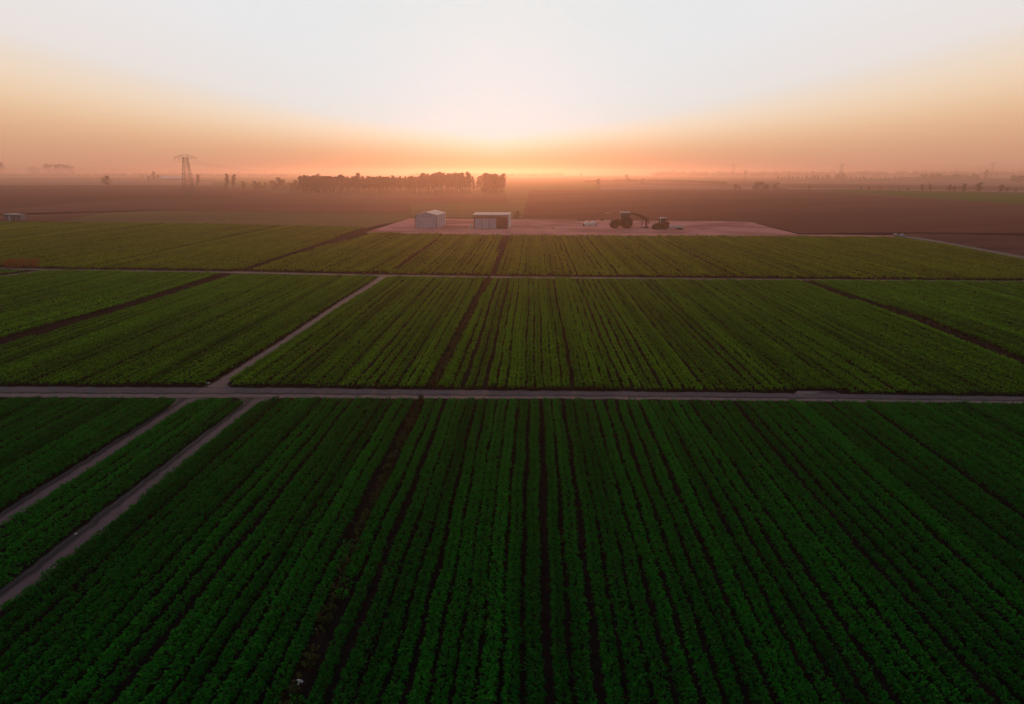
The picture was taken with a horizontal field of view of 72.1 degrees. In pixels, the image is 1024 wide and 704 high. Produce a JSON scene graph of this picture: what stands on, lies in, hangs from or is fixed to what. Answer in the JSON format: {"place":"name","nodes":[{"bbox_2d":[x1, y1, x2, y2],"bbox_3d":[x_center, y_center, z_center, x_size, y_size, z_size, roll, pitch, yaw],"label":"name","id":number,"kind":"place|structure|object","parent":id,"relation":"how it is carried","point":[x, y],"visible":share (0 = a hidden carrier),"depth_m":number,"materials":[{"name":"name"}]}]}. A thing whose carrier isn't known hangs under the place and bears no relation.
{"place":"outdoors","nodes":[
{"label":"outdoors","id":0,"kind":"place"},
{"bbox_2d":[0,398,208,524],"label":"earth track","id":1,"kind":"structure","parent":0,"point":[74,471],"depth_m":32.57,"materials":[{"name":"soil"}]},
{"bbox_2d":[0,180,210,184],"bbox_3d":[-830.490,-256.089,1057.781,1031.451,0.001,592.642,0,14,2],"label":"fallow field","id":2,"kind":"structure","parent":0,"point":[82,182],"depth_m":955.52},
{"bbox_2d":[159,176,181,179],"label":"long barn","id":3,"kind":"structure","parent":2,"relation":"on","point":[170,178],"depth_m":1230.24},
{"bbox_2d":[0,186,270,207],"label":"ploughed field","id":4,"kind":"structure","parent":0,"point":[16,196],"depth_m":453.64,"materials":[{"name":"soil"}]},
{"bbox_2d":[101,176,113,184],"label":"tree","id":5,"kind":"object","parent":4,"relation":"on","point":[106,179],"visible":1,"depth_m":717.51,"materials":[{"name":"green plant"}]},
{"bbox_2d":[174,155,196,196],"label":"pylon","id":6,"kind":"object","parent":4,"relation":"on","point":[185,162],"visible":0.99,"depth_m":388.55,"materials":[{"name":"metal"}]},
{"bbox_2d":[224,174,229,187],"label":"tree","id":7,"kind":"object","parent":4,"relation":"on","point":[227,180],"visible":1,"depth_m":565.86,"materials":[{"name":"green plant"}]},
{"bbox_2d":[230,174,235,187],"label":"tree","id":8,"kind":"object","parent":4,"relation":"on","point":[233,181],"visible":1,"depth_m":588.87,"materials":[{"name":"green plant"}]},
{"bbox_2d":[0,397,280,611],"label":"earth track","id":9,"kind":"structure","parent":0,"point":[105,516],"depth_m":27.68,"materials":[{"name":"soil"}]},
{"bbox_2d":[0,200,409,219],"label":"ploughed field","id":10,"kind":"structure","parent":0,"point":[59,212],"depth_m":270.11,"materials":[{"name":"soil"}]},
{"bbox_2d":[3,212,25,220],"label":"field hut","id":11,"kind":"object","parent":10,"relation":"on","point":[13,216],"visible":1,"depth_m":197.82,"materials":[{"name":"white paint"}]},
{"bbox_2d":[1,211,409,227],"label":"stubble field","id":12,"kind":"structure","parent":0,"point":[362,220],"depth_m":205.28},
{"bbox_2d":[203,176,300,185],"bbox_3d":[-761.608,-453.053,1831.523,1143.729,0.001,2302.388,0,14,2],"label":"pasture field","id":13,"kind":"structure","parent":0,"point":[238,180],"depth_m":1202.58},
{"bbox_2d":[216,192,506,201],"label":"ploughed field","id":14,"kind":"structure","parent":0,"point":[277,196],"depth_m":379.11,"materials":[{"name":"soil"}]},
{"bbox_2d":[346,177,578,180],"bbox_3d":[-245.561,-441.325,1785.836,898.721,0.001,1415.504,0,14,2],"label":"pasture field","id":15,"kind":"structure","parent":0,"point":[540,178],"depth_m":1636.82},
{"bbox_2d":[411,190,528,217],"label":"stubble field","id":16,"kind":"structure","parent":0,"point":[516,199],"depth_m":269.61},
{"bbox_2d":[0,175,1023,703],"bbox_3d":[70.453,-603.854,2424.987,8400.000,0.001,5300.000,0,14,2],"label":"ground","id":17,"kind":"structure","parent":0,"point":[546,643],"depth_m":27.72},
{"bbox_2d":[0,162,5,173],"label":"tree","id":18,"kind":"object","parent":17,"relation":"on","point":[1,167],"visible":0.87,"depth_m":3426.92,"materials":[{"name":"green plant"}]},
{"bbox_2d":[0,259,11,266],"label":"shrub","id":19,"kind":"object","parent":17,"relation":"on","point":[6,264],"visible":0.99,"depth_m":99.75,"materials":[{"name":"brown plant"}]},
{"bbox_2d":[5,258,21,267],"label":"shrub","id":20,"kind":"object","parent":17,"relation":"on","point":[10,261],"visible":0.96,"depth_m":99.68,"materials":[{"name":"brown plant"}]},
{"bbox_2d":[13,257,29,266],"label":"shrub","id":21,"kind":"object","parent":17,"relation":"on","point":[20,263],"visible":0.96,"depth_m":99.68,"materials":[{"name":"brown plant"}]},
{"bbox_2d":[23,258,39,267],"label":"shrub","id":22,"kind":"object","parent":17,"relation":"on","point":[30,263],"visible":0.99,"depth_m":99.56,"materials":[{"name":"green plant"}]},
{"bbox_2d":[46,165,53,173],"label":"tree","id":23,"kind":"object","parent":17,"relation":"on","point":[49,168],"visible":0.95,"depth_m":3420.55,"materials":[{"name":"green plant"}]},
{"bbox_2d":[54,164,60,173],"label":"tree","id":24,"kind":"object","parent":17,"relation":"on","point":[58,169],"visible":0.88,"depth_m":3421.58,"materials":[{"name":"green plant"}]},
{"bbox_2d":[0,395,175,508],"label":"crop rows","id":25,"kind":"object","parent":17,"relation":"on","point":[58,464],"visible":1,"depth_m":36.07,"materials":[{"name":"green plant"}]},
{"bbox_2d":[0,268,217,337],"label":"crop rows","id":26,"kind":"object","parent":17,"relation":"on","point":[7,293],"visible":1,"depth_m":78.56,"materials":[{"name":"green plant"}]},
{"bbox_2d":[0,274,231,346],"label":"ditch","id":27,"kind":"object","parent":17,"relation":"in","point":[47,329],"visible":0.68,"depth_m":66.61,"materials":[{"name":"soil"}]},
{"bbox_2d":[0,397,243,585],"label":"crop rows","id":28,"kind":"object","parent":17,"relation":"on","point":[86,474],"visible":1,"depth_m":29.92,"materials":[{"name":"green plant"}]},
{"bbox_2d":[0,221,361,269],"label":"crop rows","id":29,"kind":"object","parent":17,"relation":"on","point":[37,232],"visible":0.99,"depth_m":131.50,"materials":[{"name":"plant"}]},
{"bbox_2d":[0,273,376,384],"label":"crop rows","id":30,"kind":"object","parent":17,"relation":"on","point":[153,313],"visible":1,"depth_m":57.85,"materials":[{"name":"green plant"}]},
{"bbox_2d":[273,177,282,189],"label":"tree","id":31,"kind":"object","parent":17,"relation":"on","point":[277,178],"visible":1,"depth_m":543.83,"materials":[{"name":"green plant"}]},
{"bbox_2d":[278,179,288,189],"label":"tree","id":32,"kind":"object","parent":17,"relation":"on","point":[281,183],"visible":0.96,"depth_m":544.86,"materials":[{"name":"green plant"}]},
{"bbox_2d":[203,276,385,387],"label":"gravel lane","id":33,"kind":"structure","parent":17,"relation":"on","point":[223,381],"depth_m":56.22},
{"bbox_2d":[295,177,301,191],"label":"tree","id":34,"kind":"object","parent":17,"relation":"on","point":[297,186],"visible":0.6,"depth_m":491.23,"materials":[{"name":"green plant"}]},
{"bbox_2d":[299,176,305,192],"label":"tree","id":35,"kind":"object","parent":17,"relation":"on","point":[301,185],"visible":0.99,"depth_m":460.34,"materials":[{"name":"green plant"}]},
{"bbox_2d":[242,229,367,270],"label":"ditch","id":36,"kind":"object","parent":17,"relation":"in","point":[337,239],"visible":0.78,"depth_m":133.50,"materials":[{"name":"soil"}]},
{"bbox_2d":[305,178,312,193],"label":"tree","id":37,"kind":"object","parent":17,"relation":"on","point":[308,183],"visible":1,"depth_m":447.07,"materials":[{"name":"green plant"}]},
{"bbox_2d":[312,175,316,191],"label":"tree","id":38,"kind":"object","parent":17,"relation":"on","point":[313,180],"visible":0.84,"depth_m":455.15,"materials":[{"name":"green plant"}]},
{"bbox_2d":[315,178,321,193],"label":"tree","id":39,"kind":"object","parent":17,"relation":"on","point":[318,186],"visible":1,"depth_m":450.29,"materials":[{"name":"green plant"}]},
{"bbox_2d":[320,177,328,193],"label":"tree","id":40,"kind":"object","parent":17,"relation":"on","point":[324,180],"visible":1,"depth_m":449.17,"materials":[{"name":"green plant"}]},
{"bbox_2d":[326,176,332,193],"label":"tree","id":41,"kind":"object","parent":17,"relation":"on","point":[329,188],"visible":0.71,"depth_m":449.84,"materials":[{"name":"green plant"}]},
{"bbox_2d":[327,176,336,193],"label":"tree","id":42,"kind":"object","parent":17,"relation":"on","point":[331,182],"visible":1,"depth_m":445.97,"materials":[{"name":"green plant"}]},
{"bbox_2d":[335,176,342,192],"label":"tree","id":43,"kind":"object","parent":17,"relation":"on","point":[338,184],"visible":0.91,"depth_m":455.93,"materials":[{"name":"green plant"}]},
{"bbox_2d":[340,178,345,191],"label":"tree","id":44,"kind":"object","parent":17,"relation":"on","point":[343,183],"visible":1,"depth_m":456.88,"materials":[{"name":"green plant"}]},
{"bbox_2d":[345,178,349,189],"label":"tree","id":45,"kind":"object","parent":17,"relation":"on","point":[347,182],"visible":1,"depth_m":452.96,"materials":[{"name":"green plant"}]},
{"bbox_2d":[352,178,356,192],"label":"tree","id":46,"kind":"object","parent":17,"relation":"on","point":[353,182],"visible":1,"depth_m":452.99,"materials":[{"name":"green plant"}]},
{"bbox_2d":[282,400,427,703],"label":"ditch","id":47,"kind":"object","parent":17,"relation":"in","point":[320,637],"visible":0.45,"depth_m":21.70,"materials":[{"name":"soil"}]},
{"bbox_2d":[278,394,424,703],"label":"weeds","id":48,"kind":"object","parent":47,"relation":"on","point":[293,691],"visible":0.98,"depth_m":23.80,"materials":[{"name":"green plant"}]},
{"bbox_2d":[229,275,483,386],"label":"crop rows","id":49,"kind":"object","parent":17,"relation":"on","point":[388,304],"visible":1,"depth_m":56.15,"materials":[{"name":"green plant"}]},
{"bbox_2d":[354,173,361,193],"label":"tree","id":50,"kind":"object","parent":17,"relation":"on","point":[358,178],"visible":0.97,"depth_m":453.66,"materials":[{"name":"green plant"}]},
{"bbox_2d":[360,176,366,193],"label":"tree","id":51,"kind":"object","parent":17,"relation":"on","point":[363,183],"visible":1,"depth_m":449.63,"materials":[{"name":"green plant"}]},
{"bbox_2d":[367,177,373,190],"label":"tree","id":52,"kind":"object","parent":17,"relation":"on","point":[370,183],"visible":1,"depth_m":451.77,"materials":[{"name":"green plant"}]},
{"bbox_2d":[253,232,502,274],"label":"crop rows","id":53,"kind":"object","parent":17,"relation":"on","point":[397,247],"visible":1,"depth_m":111.94,"materials":[{"name":"plant"}]},
{"bbox_2d":[376,178,381,193],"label":"tree","id":54,"kind":"object","parent":17,"relation":"on","point":[378,187],"visible":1,"depth_m":446.69,"materials":[{"name":"green plant"}]},
{"bbox_2d":[380,177,384,191],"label":"tree","id":55,"kind":"object","parent":17,"relation":"on","point":[382,183],"visible":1,"depth_m":449.93,"materials":[{"name":"green plant"}]},
{"bbox_2d":[385,177,391,193],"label":"tree","id":56,"kind":"object","parent":17,"relation":"on","point":[388,183],"visible":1,"depth_m":452.01,"materials":[{"name":"green plant"}]},
{"bbox_2d":[394,177,400,188],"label":"tree","id":57,"kind":"object","parent":17,"relation":"on","point":[397,182],"visible":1,"depth_m":451.37,"materials":[{"name":"green plant"}]},
{"bbox_2d":[406,178,411,189],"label":"tree","id":58,"kind":"object","parent":17,"relation":"on","point":[409,182],"visible":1,"depth_m":446.60,"materials":[{"name":"green plant"}]},
{"bbox_2d":[392,238,437,273],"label":"ditch","id":59,"kind":"object","parent":17,"relation":"in","point":[430,244],"visible":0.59,"depth_m":122.97,"materials":[{"name":"soil"}]},
{"bbox_2d":[412,177,417,192],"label":"tree","id":60,"kind":"object","parent":17,"relation":"on","point":[414,181],"visible":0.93,"depth_m":459.13,"materials":[{"name":"green plant"}]},
{"bbox_2d":[418,173,425,188],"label":"tree","id":61,"kind":"object","parent":17,"relation":"on","point":[423,175],"visible":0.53,"depth_m":457.97,"materials":[{"name":"green plant"}]},
{"bbox_2d":[419,175,425,193],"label":"tree","id":62,"kind":"object","parent":17,"relation":"on","point":[422,181],"visible":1,"depth_m":449.53,"materials":[{"name":"green plant"}]},
{"bbox_2d":[424,173,431,191],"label":"tree","id":63,"kind":"object","parent":17,"relation":"on","point":[427,181],"visible":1,"depth_m":448.62,"materials":[{"name":"green plant"}]},
{"bbox_2d":[431,173,437,193],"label":"tree","id":64,"kind":"object","parent":17,"relation":"on","point":[435,184],"visible":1,"depth_m":448.64,"materials":[{"name":"green plant"}]},
{"bbox_2d":[437,174,444,193],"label":"tree","id":65,"kind":"object","parent":17,"relation":"on","point":[439,180],"visible":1,"depth_m":447.41,"materials":[{"name":"green plant"}]},
{"bbox_2d":[444,173,451,193],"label":"tree","id":66,"kind":"object","parent":17,"relation":"on","point":[448,182],"visible":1,"depth_m":453.70,"materials":[{"name":"green plant"}]},
{"bbox_2d":[452,173,457,188],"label":"tree","id":67,"kind":"object","parent":17,"relation":"on","point":[455,179],"visible":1,"depth_m":447.61,"materials":[{"name":"green plant"}]},
{"bbox_2d":[427,278,487,389],"bbox_3d":[-4.059,-3.535,66.475,0.865,0.040,47.433,1,14,2],"label":"ditch","id":68,"kind":"object","parent":17,"relation":"in","point":[430,387],"visible":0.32,"depth_m":50.27,"materials":[{"name":"soil"}]},
{"bbox_2d":[428,276,490,386],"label":"weeds","id":69,"kind":"object","parent":68,"relation":"on","point":[463,327],"visible":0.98,"depth_m":57.57,"materials":[{"name":"green plant"}]},
{"bbox_2d":[456,174,462,192],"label":"tree","id":70,"kind":"object","parent":17,"relation":"on","point":[458,181],"visible":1,"depth_m":449.61,"materials":[{"name":"green plant"}]},
{"bbox_2d":[460,173,465,192],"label":"tree","id":71,"kind":"object","parent":17,"relation":"on","point":[463,182],"visible":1,"depth_m":449.75,"materials":[{"name":"green plant"}]},
{"bbox_2d":[465,173,473,193],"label":"tree","id":72,"kind":"object","parent":17,"relation":"on","point":[468,179],"visible":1,"depth_m":449.77,"materials":[{"name":"green plant"}]},
{"bbox_2d":[480,174,487,192],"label":"tree","id":73,"kind":"object","parent":17,"relation":"on","point":[484,177],"visible":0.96,"depth_m":456.48,"materials":[{"name":"green plant"}]},
{"bbox_2d":[483,174,490,193],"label":"tree","id":74,"kind":"object","parent":17,"relation":"on","point":[486,183],"visible":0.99,"depth_m":453.75,"materials":[{"name":"green plant"}]},
{"bbox_2d":[490,174,498,193],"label":"tree","id":75,"kind":"object","parent":17,"relation":"on","point":[494,178],"visible":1,"depth_m":447.41,"materials":[{"name":"green plant"}]},
{"bbox_2d":[490,236,506,275],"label":"ditch","id":76,"kind":"object","parent":17,"relation":"in","point":[499,253],"visible":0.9,"depth_m":115.51,"materials":[{"name":"soil"}]},
{"bbox_2d":[496,175,501,192],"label":"tree","id":77,"kind":"object","parent":17,"relation":"on","point":[499,184],"visible":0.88,"depth_m":453.89,"materials":[{"name":"green plant"}]},
{"bbox_2d":[499,175,505,192],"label":"tree","id":78,"kind":"object","parent":17,"relation":"on","point":[502,183],"visible":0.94,"depth_m":457.44,"materials":[{"name":"green plant"}]},
{"bbox_2d":[0,396,1023,703],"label":"crop rows","id":79,"kind":"object","parent":17,"relation":"on","point":[358,404],"visible":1,"depth_m":24.21,"materials":[{"name":"green plant"}]},
{"bbox_2d":[0,169,1023,176],"bbox_3d":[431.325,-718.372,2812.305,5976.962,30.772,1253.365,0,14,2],"label":"woods","id":80,"kind":"object","parent":17,"relation":"on","point":[718,173],"visible":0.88,"depth_m":2467.64,"materials":[{"name":"green plant"}]},
{"bbox_2d":[367,218,894,236],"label":"yard","id":81,"kind":"structure","parent":17,"relation":"on","point":[570,227],"depth_m":165.92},
{"bbox_2d":[415,210,445,227],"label":"metal shed","id":82,"kind":"structure","parent":81,"relation":"on","point":[432,219],"depth_m":170.02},
{"bbox_2d":[420,217,431,227],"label":"door","id":83,"kind":"structure","parent":82,"relation":"in","point":[425,221],"depth_m":169.78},
{"bbox_2d":[473,212,510,228],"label":"metal shed","id":84,"kind":"structure","parent":81,"relation":"on","point":[492,220],"depth_m":168.20,"materials":[{"name":"white paint"}]},
{"bbox_2d":[475,218,481,227],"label":"sliding door","id":85,"kind":"structure","parent":84,"relation":"in","point":[478,221],"depth_m":168.35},
{"bbox_2d":[482,218,488,228],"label":"sliding door","id":86,"kind":"structure","parent":84,"relation":"in","point":[485,221],"depth_m":168.25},
{"bbox_2d":[489,218,495,228],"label":"sliding door","id":87,"kind":"structure","parent":84,"relation":"in","point":[492,221],"depth_m":168.21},
{"bbox_2d":[583,221,598,225],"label":"pickup truck","id":88,"kind":"object","parent":81,"relation":"on","point":[593,223],"visible":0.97,"depth_m":176.26,"materials":[{"name":"white paint"}]},
{"bbox_2d":[610,211,648,227],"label":"tractor","id":89,"kind":"object","parent":81,"relation":"on","point":[624,221],"visible":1,"depth_m":169.14,"materials":[{"name":"metal"}]},
{"bbox_2d":[652,217,668,229],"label":"tractor","id":90,"kind":"object","parent":81,"relation":"on","point":[663,223],"visible":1,"depth_m":165.79,"materials":[{"name":"metal"}]},
{"bbox_2d":[669,226,683,229],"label":"flatbed trailer","id":91,"kind":"object","parent":81,"relation":"on","point":[679,227],"visible":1,"depth_m":165.49,"materials":[{"name":"white paint"}]},
{"bbox_2d":[585,178,726,183],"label":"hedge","id":92,"kind":"object","parent":17,"relation":"on","point":[668,180],"visible":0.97,"depth_m":1015.27,"materials":[{"name":"green plant"}]},
{"bbox_2d":[437,276,1023,394],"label":"crop rows","id":93,"kind":"object","parent":17,"relation":"on","point":[816,292],"visible":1,"depth_m":55.24,"materials":[{"name":"green plant"}]},
{"bbox_2d":[496,234,1023,279],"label":"crop rows","id":94,"kind":"object","parent":17,"relation":"on","point":[907,250],"visible":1,"depth_m":109.09,"materials":[{"name":"plant"}]},
{"bbox_2d":[793,391,842,395],"bbox_3d":[18.497,2.498,42.757,3.160,0.001,0.911,0,14,2],"label":"road pull off","id":95,"kind":"object","parent":17,"relation":"on","point":[818,392],"visible":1,"depth_m":42.88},
{"bbox_2d":[806,281,1023,368],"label":"ditch","id":96,"kind":"object","parent":17,"relation":"in","point":[964,338],"visible":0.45,"depth_m":59.47,"materials":[{"name":"soil"}]},
{"bbox_2d":[802,280,1023,360],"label":"weeds","id":97,"kind":"object","parent":96,"relation":"on","point":[949,330],"visible":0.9,"depth_m":60.76,"materials":[{"name":"green plant"}]},
{"bbox_2d":[810,279,1023,357],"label":"crop rows","id":98,"kind":"object","parent":17,"relation":"on","point":[932,288],"visible":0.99,"depth_m":71.87,"materials":[{"name":"green plant"}]},
{"bbox_2d":[897,233,1023,256],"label":"bare earth","id":99,"kind":"structure","parent":17,"relation":"on","point":[1012,244],"depth_m":139.07,"materials":[{"name":"soil"}]},
{"bbox_2d":[0,386,1023,403],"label":"gravel road","id":100,"kind":"structure","parent":0,"point":[152,392],"depth_m":42.47,"materials":[{"name":"gravel"}]},
{"bbox_2d":[0,267,1023,281],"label":"field track","id":101,"kind":"structure","parent":0,"point":[292,273],"depth_m":90.92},
{"bbox_2d":[0,0,1023,174],"label":"sky","id":102,"kind":"structure","parent":0,"point":[304,87],"materials":[{"name":"white"}]},
{"bbox_2d":[504,182,597,189],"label":"pasture field","id":103,"kind":"structure","parent":0,"point":[552,186],"depth_m":681.62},
{"bbox_2d":[600,185,776,189],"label":"fallow field","id":104,"kind":"structure","parent":0,"point":[659,187],"depth_m":634.06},
{"bbox_2d":[640,177,760,180],"bbox_3d":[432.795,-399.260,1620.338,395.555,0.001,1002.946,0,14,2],"label":"pasture field","id":105,"kind":"structure","parent":0,"point":[702,179],"depth_m":1385.99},
{"bbox_2d":[523,190,1023,232],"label":"ploughed field","id":106,"kind":"structure","parent":0,"point":[804,212],"depth_m":254.68,"materials":[{"name":"soil"}]},
{"bbox_2d":[640,182,1023,188],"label":"ploughed field","id":107,"kind":"structure","parent":0,"point":[778,185],"depth_m":731.85,"materials":[{"name":"soil"}]},
{"bbox_2d":[781,181,1023,186],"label":"fallow field","id":108,"kind":"structure","parent":0,"point":[985,183],"depth_m":956.41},
{"bbox_2d":[787,188,1023,191],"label":"fallow field","id":109,"kind":"structure","parent":0,"point":[920,189],"depth_m":557.08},
{"bbox_2d":[976,182,983,191],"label":"tree","id":110,"kind":"object","parent":109,"relation":"on","point":[978,188],"visible":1,"depth_m":494.02,"materials":[{"name":"green plant"}]},
{"bbox_2d":[833,190,1023,203],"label":"crop field","id":111,"kind":"structure","parent":0,"point":[1016,198],"depth_m":410.21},
{"bbox_2d":[898,234,1023,257],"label":"field track","id":112,"kind":"structure","parent":0,"point":[975,248],"depth_m":127.46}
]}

